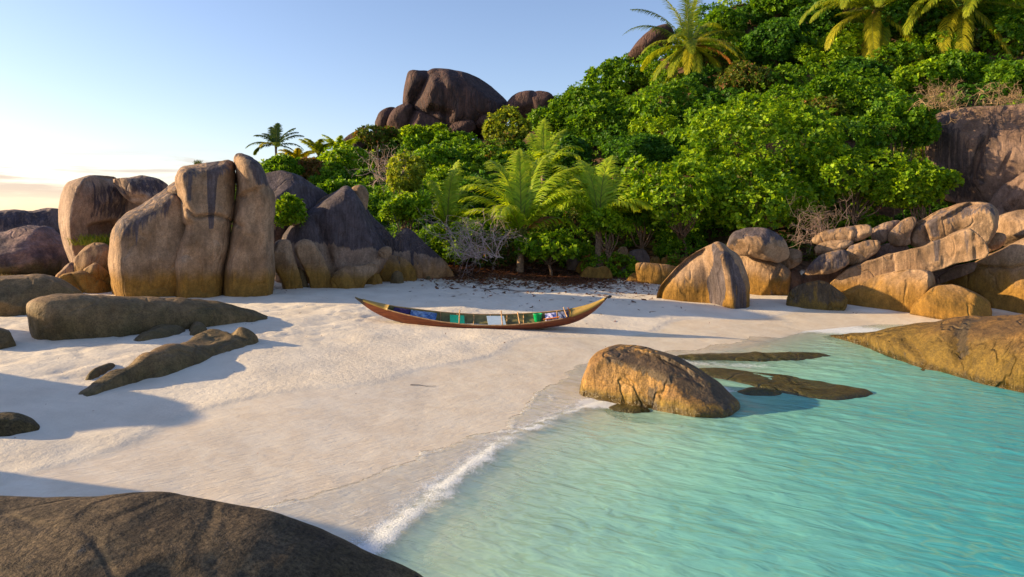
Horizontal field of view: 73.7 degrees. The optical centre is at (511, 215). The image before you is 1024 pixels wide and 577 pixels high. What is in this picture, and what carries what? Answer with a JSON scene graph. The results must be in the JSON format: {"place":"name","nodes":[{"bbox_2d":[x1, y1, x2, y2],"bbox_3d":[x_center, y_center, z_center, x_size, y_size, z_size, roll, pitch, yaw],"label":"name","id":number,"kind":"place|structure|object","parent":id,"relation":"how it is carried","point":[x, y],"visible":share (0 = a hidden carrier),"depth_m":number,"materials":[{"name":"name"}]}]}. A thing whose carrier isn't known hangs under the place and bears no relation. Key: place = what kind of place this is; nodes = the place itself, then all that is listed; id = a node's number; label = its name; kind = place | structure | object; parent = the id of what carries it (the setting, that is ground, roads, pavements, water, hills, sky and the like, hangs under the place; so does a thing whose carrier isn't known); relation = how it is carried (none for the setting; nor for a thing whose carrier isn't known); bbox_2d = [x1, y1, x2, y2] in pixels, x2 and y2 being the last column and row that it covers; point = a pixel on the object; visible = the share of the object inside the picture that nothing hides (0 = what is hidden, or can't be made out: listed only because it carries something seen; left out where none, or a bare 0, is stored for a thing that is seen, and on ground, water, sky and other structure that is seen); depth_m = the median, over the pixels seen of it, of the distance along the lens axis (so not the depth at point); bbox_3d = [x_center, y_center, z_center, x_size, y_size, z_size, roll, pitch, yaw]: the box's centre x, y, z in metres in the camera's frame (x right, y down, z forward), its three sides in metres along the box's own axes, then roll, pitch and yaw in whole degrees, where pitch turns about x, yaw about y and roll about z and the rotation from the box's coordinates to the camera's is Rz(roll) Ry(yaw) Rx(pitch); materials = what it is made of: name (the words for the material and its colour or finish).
{"place":"outdoors","nodes":[
{"label":"outdoors","id":0,"kind":"place"},
{"bbox_2d":[0,0,749,210],"label":"sky","id":1,"kind":"structure","parent":0,"point":[115,88],"materials":[{"name":"blue"}]},
{"bbox_2d":[0,0,1023,576],"bbox_3d":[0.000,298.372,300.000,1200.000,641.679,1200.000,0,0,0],"label":"beach ground","id":2,"kind":"structure","parent":0,"point":[282,410],"depth_m":11.69,"materials":[{"name":"beige sand"}]},
{"bbox_2d":[0,412,39,436],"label":"boulder","id":3,"kind":"object","parent":2,"relation":"on","point":[12,423],"visible":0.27,"depth_m":9.40,"materials":[{"name":"stone"}]},
{"bbox_2d":[0,208,60,234],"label":"rock ledge","id":4,"kind":"object","parent":2,"relation":"on","point":[12,219],"visible":0.24,"depth_m":29.37,"materials":[{"name":"stone"}]},
{"bbox_2d":[0,225,69,275],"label":"rock ledge","id":5,"kind":"object","parent":2,"relation":"on","point":[29,249],"visible":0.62,"depth_m":25.96,"materials":[{"name":"stone"}]},
{"bbox_2d":[0,274,82,316],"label":"rock ledge","id":6,"kind":"object","parent":2,"relation":"on","point":[18,293],"visible":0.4,"depth_m":17.91,"materials":[{"name":"grey stone"}]},
{"bbox_2d":[59,270,111,293],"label":"boulder","id":7,"kind":"object","parent":2,"relation":"on","point":[82,281],"visible":0.51,"depth_m":22.10,"materials":[{"name":"beige stone"}]},
{"bbox_2d":[74,242,108,271],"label":"boulder","id":8,"kind":"object","parent":2,"relation":"on","point":[90,254],"visible":0.45,"depth_m":23.20,"materials":[{"name":"beige stone"}]},
{"bbox_2d":[58,175,137,262],"bbox_3d":[-15.386,0.338,25.644,2.001,3.663,3.262,0,0,25],"label":"boulder","id":9,"kind":"object","parent":2,"relation":"on","point":[92,205],"visible":0.56,"depth_m":24.56,"materials":[{"name":"stone"}]},
{"bbox_2d":[113,175,167,205],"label":"boulder","id":10,"kind":"object","parent":9,"relation":"on","point":[138,190],"visible":0.74,"depth_m":24.39,"materials":[{"name":"stone"}]},
{"bbox_2d":[108,182,184,296],"bbox_3d":[-11.927,1.216,22.589,2.492,4.796,2.723,0,0,-31],"label":"monolith","id":11,"kind":"object","parent":2,"relation":"on","point":[146,237],"visible":0.7,"depth_m":21.56,"materials":[{"name":"beige stone"}]},
{"bbox_2d":[26,293,267,340],"bbox_3d":[-8.425,2.507,16.689,5.627,1.508,1.704,0,0,-39],"label":"rock slab","id":12,"kind":"object","parent":2,"relation":"on","point":[57,316],"visible":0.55,"depth_m":15.41,"materials":[{"name":"grey stone"}]},
{"bbox_2d":[79,327,258,396],"bbox_3d":[-6.670,3.077,13.670,1.524,1.196,5.290,0,0,15],"label":"rock slab","id":13,"kind":"object","parent":2,"relation":"on","point":[167,359],"visible":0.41,"depth_m":12.96,"materials":[{"name":"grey stone"}]},
{"bbox_2d":[175,160,235,297],"bbox_3d":[-10.256,0.869,22.769,1.941,5.517,2.411,0,0,-24],"label":"monolith","id":14,"kind":"object","parent":2,"relation":"on","point":[206,193],"visible":0.8,"depth_m":21.85,"materials":[{"name":"beige stone"}]},
{"bbox_2d":[0,491,422,576],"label":"foreground rock","id":15,"kind":"object","parent":2,"relation":"on","point":[152,534],"visible":1,"depth_m":5.01,"materials":[{"name":"stone"}]},
{"bbox_2d":[223,153,275,296],"bbox_3d":[-8.949,0.759,23.213,1.722,5.688,2.796,0,0,-18],"label":"monolith","id":16,"kind":"object","parent":2,"relation":"on","point":[249,270],"visible":0.81,"depth_m":22.21,"materials":[{"name":"beige stone"}]},
{"bbox_2d":[245,123,304,154],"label":"palm tree","id":17,"kind":"object","parent":2,"relation":"on","point":[274,137],"visible":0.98,"depth_m":49.89,"materials":[{"name":"green plant"}]},
{"bbox_2d":[261,154,305,174],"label":"bush","id":18,"kind":"object","parent":2,"relation":"on","point":[285,162],"visible":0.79,"depth_m":41.83,"materials":[{"name":"green plant"}]},
{"bbox_2d":[274,239,302,288],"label":"boulder","id":19,"kind":"object","parent":2,"relation":"on","point":[287,270],"visible":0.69,"depth_m":24.18,"materials":[{"name":"beige stone"}]},
{"bbox_2d":[294,239,330,287],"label":"boulder","id":20,"kind":"object","parent":2,"relation":"on","point":[310,257],"visible":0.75,"depth_m":24.73,"materials":[{"name":"beige stone"}]},
{"bbox_2d":[275,186,387,282],"bbox_3d":[-7.085,0.947,27.145,4.418,4.292,2.716,0,0,-21],"label":"boulder","id":21,"kind":"object","parent":2,"relation":"on","point":[337,228],"visible":0.6,"depth_m":26.04,"materials":[{"name":"stone"}]},
{"bbox_2d":[274,192,309,228],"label":"bush","id":22,"kind":"object","parent":21,"relation":"on","point":[288,205],"visible":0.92,"depth_m":25.34,"materials":[{"name":"green plant"}]},
{"bbox_2d":[265,170,327,242],"bbox_3d":[-9.002,-0.201,28.063,2.856,3.261,3.293,0,0,-20],"label":"boulder","id":23,"kind":"object","parent":21,"relation":"on","point":[280,182],"visible":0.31,"depth_m":27.06,"materials":[{"name":"stone"}]},
{"bbox_2d":[307,159,359,190],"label":"bush","id":24,"kind":"object","parent":2,"relation":"on","point":[339,172],"visible":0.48,"depth_m":41.97,"materials":[{"name":"green plant"}]},
{"bbox_2d":[316,142,377,176],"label":"bush","id":25,"kind":"object","parent":2,"relation":"on","point":[348,153],"visible":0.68,"depth_m":42.98,"materials":[{"name":"green plant"}]},
{"bbox_2d":[329,263,377,288],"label":"boulder","id":26,"kind":"object","parent":2,"relation":"on","point":[349,276],"visible":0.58,"depth_m":25.14,"materials":[{"name":"beige stone"}]},
{"bbox_2d":[352,124,399,163],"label":"bush","id":27,"kind":"object","parent":2,"relation":"on","point":[375,135],"visible":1,"depth_m":47.71,"materials":[{"name":"green plant"}]},
{"bbox_2d":[379,255,416,281],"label":"boulder","id":28,"kind":"object","parent":2,"relation":"on","point":[403,266],"visible":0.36,"depth_m":27.41,"materials":[{"name":"beige stone"}]},
{"bbox_2d":[379,191,431,232],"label":"bush","id":29,"kind":"object","parent":2,"relation":"on","point":[401,208],"visible":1,"depth_m":30.39,"materials":[{"name":"green plant"}]},
{"bbox_2d":[385,148,426,229],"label":"bush","id":30,"kind":"object","parent":2,"relation":"on","point":[396,178],"visible":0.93,"depth_m":31.47,"materials":[{"name":"green plant"}]},
{"bbox_2d":[392,122,451,143],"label":"bush","id":31,"kind":"object","parent":2,"relation":"on","point":[426,134],"visible":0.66,"depth_m":53.10,"materials":[{"name":"green plant"}]},
{"bbox_2d":[393,228,453,278],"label":"boulder","id":32,"kind":"object","parent":2,"relation":"on","point":[433,264],"visible":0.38,"depth_m":28.49,"materials":[{"name":"stone"}]},
{"bbox_2d":[408,111,445,127],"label":"boulder","id":33,"kind":"object","parent":2,"relation":"on","point":[423,119],"visible":0.29,"depth_m":56.15,"materials":[{"name":"stone"}]},
{"bbox_2d":[386,103,413,128],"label":"boulder","id":34,"kind":"object","parent":33,"relation":"on","point":[399,117],"visible":0.59,"depth_m":56.33,"materials":[{"name":"stone"}]},
{"bbox_2d":[403,70,426,104],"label":"boulder","id":35,"kind":"object","parent":34,"relation":"on","point":[414,82],"visible":0.57,"depth_m":56.79,"materials":[{"name":"stone"}]},
{"bbox_2d":[14,223,855,487],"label":"leaf litter","id":36,"kind":"object","parent":2,"relation":"on","point":[564,280],"visible":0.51,"depth_m":28.68,"materials":[{"name":"brown plant"}]},
{"bbox_2d":[412,140,470,185],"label":"bush","id":37,"kind":"object","parent":2,"relation":"on","point":[438,152],"visible":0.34,"depth_m":42.32,"materials":[{"name":"green plant"}]},
{"bbox_2d":[417,160,488,246],"bbox_3d":[-2.960,-0.312,31.746,3.844,4.724,2.758,0,0,0],"label":"palm tree","id":38,"kind":"object","parent":2,"relation":"on","point":[448,201],"visible":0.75,"depth_m":31.97,"materials":[{"name":"green plant"}]},
{"bbox_2d":[427,129,491,161],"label":"bush","id":39,"kind":"object","parent":2,"relation":"on","point":[461,138],"visible":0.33,"depth_m":48.72,"materials":[{"name":"green plant"}]},
{"bbox_2d":[413,68,506,137],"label":"boulder","id":40,"kind":"object","parent":2,"relation":"on","point":[448,97],"visible":0.62,"depth_m":55.58,"materials":[{"name":"stone"}]},
{"bbox_2d":[435,169,504,219],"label":"bush","id":41,"kind":"object","parent":2,"relation":"on","point":[466,182],"visible":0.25,"depth_m":36.15,"materials":[{"name":"green plant"}]},
{"bbox_2d":[419,202,526,280],"bbox_3d":[-1.632,1.072,27.600,4.838,3.250,4.034,0,0,0],"label":"dry shrub","id":42,"kind":"object","parent":2,"relation":"on","point":[469,246],"visible":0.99,"depth_m":27.50,"materials":[{"name":"plant"}]},
{"bbox_2d":[355,295,611,329],"bbox_3d":[-0.802,2.651,18.730,7.034,0.983,0.899,0,0,0],"label":"wooden boat","id":43,"kind":"object","parent":2,"relation":"on","point":[520,321],"visible":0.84,"depth_m":18.60,"materials":[{"name":"paint"}]},
{"bbox_2d":[482,105,532,147],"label":"bush","id":44,"kind":"object","parent":2,"relation":"on","point":[514,120],"visible":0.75,"depth_m":48.95,"materials":[{"name":"green plant"}]},
{"bbox_2d":[458,148,590,272],"bbox_3d":[0.441,-0.293,30.418,6.064,5.838,4.621,0,0,-20],"label":"palm tree","id":45,"kind":"object","parent":2,"relation":"on","point":[520,209],"visible":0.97,"depth_m":30.44,"materials":[{"name":"green plant"}]},
{"bbox_2d":[502,118,583,196],"bbox_3d":[1.772,-2.838,38.044,4.718,5.624,3.666,0,0,0],"label":"palm tree","id":46,"kind":"object","parent":2,"relation":"on","point":[541,142],"visible":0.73,"depth_m":38.28,"materials":[{"name":"green plant"}]},
{"bbox_2d":[514,229,582,275],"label":"bush","id":47,"kind":"object","parent":2,"relation":"on","point":[549,249],"visible":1,"depth_m":29.28,"materials":[{"name":"green plant"}]},
{"bbox_2d":[525,102,579,133],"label":"bush","id":48,"kind":"object","parent":2,"relation":"on","point":[556,120],"visible":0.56,"depth_m":51.86,"materials":[{"name":"green plant"}]},
{"bbox_2d":[545,134,592,173],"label":"bush","id":49,"kind":"object","parent":2,"relation":"on","point":[569,140],"visible":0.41,"depth_m":43.92,"materials":[{"name":"green plant"}]},
{"bbox_2d":[547,84,620,121],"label":"bush","id":50,"kind":"object","parent":2,"relation":"on","point":[577,97],"visible":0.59,"depth_m":51.45,"materials":[{"name":"green plant"}]},
{"bbox_2d":[539,155,655,266],"bbox_3d":[3.915,-0.025,30.541,5.592,5.674,4.036,0,0,0],"label":"palm tree","id":51,"kind":"object","parent":2,"relation":"on","point":[599,191],"visible":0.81,"depth_m":30.67,"materials":[{"name":"green plant"}]},
{"bbox_2d":[563,98,644,144],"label":"bush","id":52,"kind":"object","parent":2,"relation":"on","point":[605,112],"visible":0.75,"depth_m":47.73,"materials":[{"name":"green plant"}]},
{"bbox_2d":[578,207,633,269],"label":"bush","id":53,"kind":"object","parent":2,"relation":"on","point":[613,222],"visible":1,"depth_m":29.68,"materials":[{"name":"green plant"}]},
{"bbox_2d":[581,56,646,95],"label":"bush","id":54,"kind":"object","parent":2,"relation":"on","point":[607,70],"visible":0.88,"depth_m":54.89,"materials":[{"name":"green plant"}]},
{"bbox_2d":[232,0,1023,277],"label":"hillside undergrowth","id":55,"kind":"object","parent":2,"relation":"on","point":[902,50],"visible":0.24,"depth_m":42.73,"materials":[{"name":"green plant"}]},
{"bbox_2d":[605,404,653,421],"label":"boulder","id":56,"kind":"object","parent":2,"relation":"on","point":[627,412],"visible":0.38,"depth_m":11.88,"materials":[{"name":"stone"}]},
{"bbox_2d":[620,200,668,248],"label":"bush","id":57,"kind":"object","parent":2,"relation":"on","point":[643,219],"visible":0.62,"depth_m":30.83,"materials":[{"name":"green plant"}]},
{"bbox_2d":[627,24,673,63],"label":"boulder","id":58,"kind":"object","parent":2,"relation":"on","point":[646,39],"visible":0.54,"depth_m":58.32,"materials":[{"name":"stone"}]},
{"bbox_2d":[616,132,688,164],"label":"bush","id":59,"kind":"object","parent":2,"relation":"on","point":[627,150],"visible":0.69,"depth_m":39.73,"materials":[{"name":"green plant"}]},
{"bbox_2d":[635,262,675,283],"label":"stone","id":60,"kind":"object","parent":2,"relation":"on","point":[651,273],"visible":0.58,"depth_m":28.13,"materials":[{"name":"beige stone"}]},
{"bbox_2d":[579,344,739,417],"bbox_3d":[2.661,3.215,12.745,3.049,1.452,1.556,0,0,37],"label":"boulder","id":61,"kind":"object","parent":2,"relation":"on","point":[654,381],"visible":0.73,"depth_m":12.28,"materials":[{"name":"brown stone"}]},
{"bbox_2d":[630,77,708,131],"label":"bush","id":62,"kind":"object","parent":2,"relation":"on","point":[675,92],"visible":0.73,"depth_m":45.28,"materials":[{"name":"green plant"}]},
{"bbox_2d":[616,154,748,255],"bbox_3d":[7.740,-0.045,30.691,5.554,5.517,4.300,0,0,-34],"label":"bush","id":63,"kind":"object","parent":2,"relation":"on","point":[694,198],"visible":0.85,"depth_m":29.82,"materials":[{"name":"green plant"}]},
{"bbox_2d":[623,0,745,83],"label":"palm tree","id":64,"kind":"object","parent":2,"relation":"on","point":[688,54],"visible":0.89,"depth_m":50.79,"materials":[{"name":"green plant"}]},
{"bbox_2d":[656,241,749,308],"bbox_3d":[6.948,2.571,24.552,3.270,3.315,1.968,0,0,37],"label":"boulder","id":65,"kind":"object","parent":2,"relation":"on","point":[714,273],"visible":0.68,"depth_m":23.91,"materials":[{"name":"beige stone"}]},
{"bbox_2d":[696,5,749,36],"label":"bush","id":66,"kind":"object","parent":2,"relation":"on","point":[725,19],"visible":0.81,"depth_m":54.66,"materials":[{"name":"green plant"}]},
{"bbox_2d":[714,59,785,92],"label":"bush","id":67,"kind":"object","parent":2,"relation":"on","point":[743,69],"visible":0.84,"depth_m":45.72,"materials":[{"name":"green plant"}]},
{"bbox_2d":[677,351,829,366],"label":"reef rock","id":68,"kind":"object","parent":2,"relation":"on","point":[729,359],"visible":0.3,"depth_m":16.30,"materials":[{"name":"stone"}]},
{"bbox_2d":[678,91,850,227],"bbox_3d":[11.883,-2.362,32.243,8.290,7.126,4.123,0,0,0],"label":"bush","id":69,"kind":"object","parent":2,"relation":"on","point":[784,129],"visible":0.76,"depth_m":31.31,"materials":[{"name":"green plant"}]},
{"bbox_2d":[694,155,834,230],"bbox_3d":[11.346,-0.193,30.741,5.788,5.088,4.390,0,0,-20],"label":"bush","id":70,"kind":"object","parent":2,"relation":"on","point":[777,206],"visible":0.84,"depth_m":29.75,"materials":[{"name":"green plant"}]},
{"bbox_2d":[740,256,790,295],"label":"boulder","id":71,"kind":"object","parent":2,"relation":"on","point":[765,277],"visible":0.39,"depth_m":26.00,"materials":[{"name":"beige stone"}]},
{"bbox_2d":[727,227,789,262],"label":"boulder","id":72,"kind":"object","parent":71,"relation":"on","point":[766,244],"visible":0.98,"depth_m":25.39,"materials":[{"name":"beige stone"}]},
{"bbox_2d":[739,17,818,68],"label":"broadleaf tree","id":73,"kind":"object","parent":2,"relation":"on","point":[789,30],"visible":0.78,"depth_m":49.13,"materials":[{"name":"green plant"}]},
{"bbox_2d":[748,0,811,22],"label":"broadleaf tree","id":74,"kind":"object","parent":2,"relation":"on","point":[777,11],"visible":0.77,"depth_m":55.11,"materials":[{"name":"green plant"}]},
{"bbox_2d":[699,367,872,399],"bbox_3d":[5.493,3.722,14.166,1.940,0.729,3.727,0,0,-38],"label":"reef rock","id":75,"kind":"object","parent":2,"relation":"on","point":[793,385],"visible":0.29,"depth_m":13.75,"materials":[{"name":"stone"}]},
{"bbox_2d":[789,0,843,37],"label":"broadleaf tree","id":76,"kind":"object","parent":2,"relation":"on","point":[796,14],"visible":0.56,"depth_m":51.56,"materials":[{"name":"green plant"}]},
{"bbox_2d":[786,280,847,310],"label":"boulder","id":77,"kind":"object","parent":2,"relation":"on","point":[820,295],"visible":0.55,"depth_m":23.65,"materials":[{"name":"stone"}]},
{"bbox_2d":[788,66,903,117],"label":"bush","id":78,"kind":"object","parent":2,"relation":"on","point":[824,85],"visible":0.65,"depth_m":40.80,"materials":[{"name":"green plant"}]},
{"bbox_2d":[794,139,924,240],"bbox_3d":[15.794,-0.791,31.135,5.341,5.579,3.999,0,0,0],"label":"bush","id":79,"kind":"object","parent":2,"relation":"on","point":[849,159],"visible":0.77,"depth_m":30.28,"materials":[{"name":"green plant"}]},
{"bbox_2d":[828,55,894,83],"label":"bush","id":80,"kind":"object","parent":2,"relation":"on","point":[864,64],"visible":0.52,"depth_m":44.55,"materials":[{"name":"green plant"}]},
{"bbox_2d":[799,0,974,63],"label":"palm tree","id":81,"kind":"object","parent":2,"relation":"on","point":[876,37],"visible":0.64,"depth_m":46.95,"materials":[{"name":"green plant"}]},
{"bbox_2d":[842,269,935,312],"bbox_3d":[13.279,3.111,24.120,2.944,2.560,1.410,0,0,42],"label":"boulder","id":82,"kind":"object","parent":2,"relation":"on","point":[903,290],"visible":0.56,"depth_m":23.49,"materials":[{"name":"beige stone"}]},
{"bbox_2d":[805,249,849,274],"bbox_3d":[11.737,1.749,25.466,1.522,0.999,1.242,0,0,25],"label":"rock slab","id":83,"kind":"object","parent":82,"relation":"on","point":[831,262],"visible":1,"depth_m":25.00,"materials":[{"name":"beige stone"}]},
{"bbox_2d":[814,239,853,254],"bbox_3d":[12.169,1.195,25.814,1.361,0.635,0.903,0,0,26],"label":"rock slab","id":84,"kind":"object","parent":83,"relation":"on","point":[827,246],"visible":0.84,"depth_m":25.53,"materials":[{"name":"beige stone"}]},
{"bbox_2d":[812,224,871,244],"bbox_3d":[12.569,0.737,26.033,2.076,0.829,0.920,0,0,28],"label":"rock slab","id":85,"kind":"object","parent":84,"relation":"on","point":[855,233],"visible":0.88,"depth_m":25.61,"materials":[{"name":"beige stone"}]},
{"bbox_2d":[787,189,863,256],"bbox_3d":[12.220,0.325,26.858,3.232,2.809,2.660,0,0,-31],"label":"dry shrub","id":86,"kind":"object","parent":85,"relation":"on","point":[819,227],"visible":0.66,"depth_m":26.73,"materials":[{"name":"plant"}]},
{"bbox_2d":[830,228,988,291],"bbox_3d":[14.170,1.636,24.536,4.861,2.400,1.399,0,0,34],"label":"rock slab","id":87,"kind":"object","parent":82,"relation":"on","point":[962,245],"visible":0.84,"depth_m":23.82,"materials":[{"name":"beige stone"}]},
{"bbox_2d":[848,88,942,220],"bbox_3d":[18.138,-2.247,32.524,4.467,7.593,3.129,0,0,0],"label":"bush","id":88,"kind":"object","parent":2,"relation":"on","point":[914,128],"visible":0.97,"depth_m":31.81,"materials":[{"name":"green plant"}]},
{"bbox_2d":[868,156,964,220],"bbox_3d":[17.763,0.052,30.132,3.781,5.478,2.859,0,0,-27],"label":"bush","id":89,"kind":"object","parent":2,"relation":"on","point":[933,181],"visible":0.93,"depth_m":29.51,"materials":[{"name":"green plant"}]},
{"bbox_2d":[890,58,951,94],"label":"bush","id":90,"kind":"object","parent":2,"relation":"on","point":[914,73],"visible":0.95,"depth_m":42.45,"materials":[{"name":"green plant"}]},
{"bbox_2d":[876,0,968,40],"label":"broadleaf tree","id":91,"kind":"object","parent":2,"relation":"on","point":[894,8],"visible":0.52,"depth_m":46.83,"materials":[{"name":"green plant"}]},
{"bbox_2d":[822,314,1023,392],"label":"rock slab","id":92,"kind":"object","parent":2,"relation":"on","point":[987,350],"visible":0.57,"depth_m":14.86,"materials":[{"name":"stone"}]},
{"bbox_2d":[910,284,991,319],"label":"boulder","id":93,"kind":"object","parent":2,"relation":"on","point":[942,301],"visible":0.45,"depth_m":22.11,"materials":[{"name":"beige stone"}]},
{"bbox_2d":[881,0,1023,67],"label":"palm tree","id":94,"kind":"object","parent":2,"relation":"on","point":[966,7],"visible":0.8,"depth_m":45.30,"materials":[{"name":"green plant"}]},
{"bbox_2d":[909,77,998,124],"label":"dry shrub","id":95,"kind":"object","parent":2,"relation":"on","point":[951,107],"visible":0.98,"depth_m":30.87,"materials":[{"name":"plant"}]},
{"bbox_2d":[928,47,988,73],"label":"bush","id":96,"kind":"object","parent":2,"relation":"on","point":[954,53],"visible":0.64,"depth_m":43.34,"materials":[{"name":"green plant"}]},
{"bbox_2d":[925,104,1023,204],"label":"rock slab","id":97,"kind":"object","parent":2,"relation":"on","point":[985,156],"visible":0.65,"depth_m":31.46,"materials":[{"name":"brown stone"}]},
{"bbox_2d":[989,172,1023,214],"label":"rock slab","id":98,"kind":"object","parent":97,"relation":"on","point":[1007,197],"visible":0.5,"depth_m":29.89,"materials":[{"name":"brown stone"}]},
{"bbox_2d":[936,238,1023,313],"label":"boulder","id":99,"kind":"object","parent":2,"relation":"on","point":[995,279],"visible":0.38,"depth_m":23.71,"materials":[{"name":"beige stone"}]},
{"bbox_2d":[987,232,1006,251],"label":"boulder","id":100,"kind":"object","parent":99,"relation":"on","point":[997,241],"visible":0.69,"depth_m":24.42,"materials":[{"name":"beige stone"}]},
{"bbox_2d":[910,202,998,246],"bbox_3d":[16.369,0.342,25.445,2.922,1.699,1.759,0,0,39],"label":"boulder","id":101,"kind":"object","parent":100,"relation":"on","point":[981,219],"visible":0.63,"depth_m":24.79,"materials":[{"name":"beige stone"}]},
{"bbox_2d":[975,7,1023,57],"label":"broadleaf tree","id":102,"kind":"object","parent":2,"relation":"on","point":[1015,27],"visible":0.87,"depth_m":44.89,"materials":[{"name":"green plant"}]},
{"bbox_2d":[996,209,1023,246],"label":"boulder","id":103,"kind":"object","parent":2,"relation":"on","point":[1011,225],"visible":0.61,"depth_m":26.24,"materials":[{"name":"beige stone"}]},
{"bbox_2d":[260,324,1023,576],"bbox_3d":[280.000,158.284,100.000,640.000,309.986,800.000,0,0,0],"label":"sea water","id":104,"kind":"structure","parent":0,"point":[904,469],"depth_m":8.54,"materials":[{"name":"teal liquid"}]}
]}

